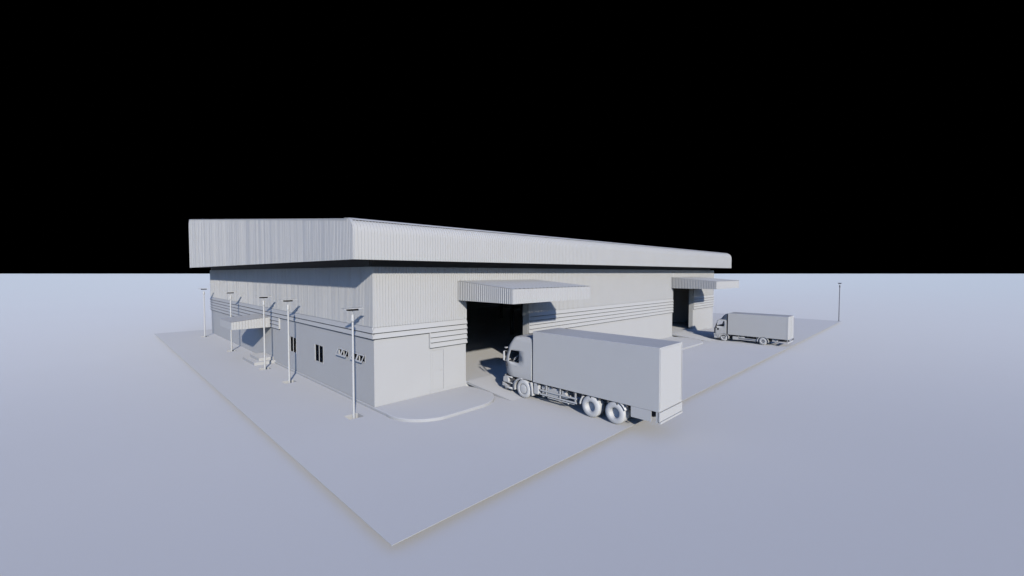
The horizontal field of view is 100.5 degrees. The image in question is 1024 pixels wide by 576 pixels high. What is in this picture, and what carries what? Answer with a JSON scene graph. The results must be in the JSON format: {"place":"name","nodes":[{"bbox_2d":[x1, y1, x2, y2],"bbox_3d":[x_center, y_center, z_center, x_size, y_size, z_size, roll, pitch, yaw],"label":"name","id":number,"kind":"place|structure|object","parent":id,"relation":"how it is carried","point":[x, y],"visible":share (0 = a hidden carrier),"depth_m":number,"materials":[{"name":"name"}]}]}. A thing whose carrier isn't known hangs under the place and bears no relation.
{"place":"outdoors","nodes":[
{"label":"outdoors","id":0,"kind":"place"},
{"bbox_2d":[275,361,494,421],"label":"pavement","id":1,"kind":"structure","parent":0,"point":[442,405],"depth_m":20.66,"materials":[{"name":"concrete"}]},
{"bbox_2d":[189,218,738,406],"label":"warehouse","id":2,"kind":"structure","parent":0,"point":[443,308],"depth_m":25.62,"materials":[{"name":"metal"}]},
{"bbox_2d":[290,336,296,353],"bbox_3d":[-14.442,3.737,28.112,0.047,1.080,1.270,-2,3,-45],"label":"window","id":3,"kind":"structure","parent":2,"relation":"in","point":[290,336],"depth_m":28.11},
{"bbox_2d":[314,343,323,363],"bbox_3d":[-11.320,3.846,24.992,0.047,1.080,1.300,-2,3,-45],"label":"window","id":4,"kind":"structure","parent":2,"relation":"in","point":[315,344],"depth_m":25.00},
{"bbox_2d":[335,347,348,357],"bbox_3d":[-8.983,3.413,22.496,0.239,0.400,1.230,-2,3,-45],"label":"awning window","id":5,"kind":"structure","parent":2,"relation":"in","point":[342,350],"depth_m":22.46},
{"bbox_2d":[350,352,364,362],"bbox_3d":[-7.700,3.458,21.214,0.239,0.400,1.300,-2,3,-45],"label":"awning window","id":6,"kind":"structure","parent":2,"relation":"in","point":[359,354],"depth_m":21.15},
{"bbox_2d":[430,348,444,390],"bbox_3d":[-3.998,4.374,22.791,0.900,2.260,0.072,-2,3,-45],"label":"door","id":7,"kind":"structure","parent":2,"relation":"in","point":[437,360],"depth_m":22.79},
{"bbox_2d":[0,274,1023,575],"bbox_3d":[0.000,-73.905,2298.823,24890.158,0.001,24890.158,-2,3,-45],"label":"ground","id":8,"kind":"structure","parent":0,"point":[878,430],"depth_m":14.94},
{"bbox_2d":[155,313,840,545],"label":"paved yard","id":9,"kind":"structure","parent":8,"relation":"on","point":[391,482],"depth_m":17.36,"materials":[{"name":"concrete"}]},
{"bbox_2d":[201,288,208,336],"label":"street lamp","id":10,"kind":"object","parent":9,"relation":"on","point":[204,308],"visible":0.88,"depth_m":43.45,"materials":[{"name":"grey metal"}]},
{"bbox_2d":[224,292,233,350],"bbox_3d":[-23.448,2.918,35.508,0.900,5.177,0.360,-2,3,-45],"label":"street lamp","id":11,"kind":"object","parent":9,"relation":"on","point":[230,316],"visible":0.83,"depth_m":35.43,"materials":[{"name":"grey metal"}]},
{"bbox_2d":[255,296,271,369],"bbox_3d":[-16.801,3.151,28.865,0.900,5.177,0.360,-2,3,-45],"label":"street lamp","id":12,"kind":"object","parent":9,"relation":"on","point":[263,301],"visible":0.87,"depth_m":28.82,"materials":[{"name":"grey metal"}]},
{"bbox_2d":[280,299,296,382],"bbox_3d":[-13.322,3.273,25.388,0.900,5.177,0.360,-2,3,-45],"label":"street lamp","id":13,"kind":"object","parent":9,"relation":"on","point":[288,300],"visible":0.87,"depth_m":25.34,"materials":[{"name":"grey metal"}]},
{"bbox_2d":[341,307,361,418],"bbox_3d":[-7.184,3.489,19.254,0.900,5.177,0.360,-2,3,-45],"label":"street lamp","id":14,"kind":"object","parent":9,"relation":"on","point":[353,371],"visible":0.88,"depth_m":19.21,"materials":[{"name":"white metal"}]},
{"bbox_2d":[466,372,522,400],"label":"ramp","id":15,"kind":"structure","parent":9,"relation":"on","point":[494,385],"depth_m":23.58,"materials":[{"name":"concrete"}]},
{"bbox_2d":[502,328,682,424],"bbox_3d":[3.348,3.997,20.691,2.370,3.560,9.170,-2,3,-45],"label":"box truck","id":16,"kind":"object","parent":9,"relation":"on","point":[619,379],"visible":1,"depth_m":18.79,"materials":[{"name":"grey paint"}]},
{"bbox_2d":[672,329,719,341],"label":"ramp","id":17,"kind":"structure","parent":9,"relation":"on","point":[701,335],"depth_m":43.00,"materials":[{"name":"concrete"}]},
{"bbox_2d":[714,312,793,344],"bbox_3d":[22.503,3.764,39.879,2.080,2.680,6.272,-2,3,-45],"label":"box truck","id":18,"kind":"object","parent":9,"relation":"on","point":[763,329],"visible":1,"depth_m":38.88,"materials":[{"name":"grey paint"}]},
{"bbox_2d":[838,283,840,320],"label":"street lamp","id":19,"kind":"object","parent":9,"relation":"on","point":[839,301],"visible":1,"depth_m":57.36,"materials":[{"name":"grey metal"}]},
{"bbox_2d":[0,0,1023,273],"label":"sky","id":20,"kind":"structure","parent":0,"point":[774,136],"materials":[{"name":"black"}]},
{"bbox_2d":[661,337,702,349],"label":"pavement","id":21,"kind":"structure","parent":0,"point":[688,343],"depth_m":39.67,"materials":[{"name":"concrete"}]},
{"bbox_2d":[699,328,713,332],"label":"pavement","id":22,"kind":"structure","parent":0,"point":[708,330],"depth_m":47.27,"materials":[{"name":"concrete"}]}
]}

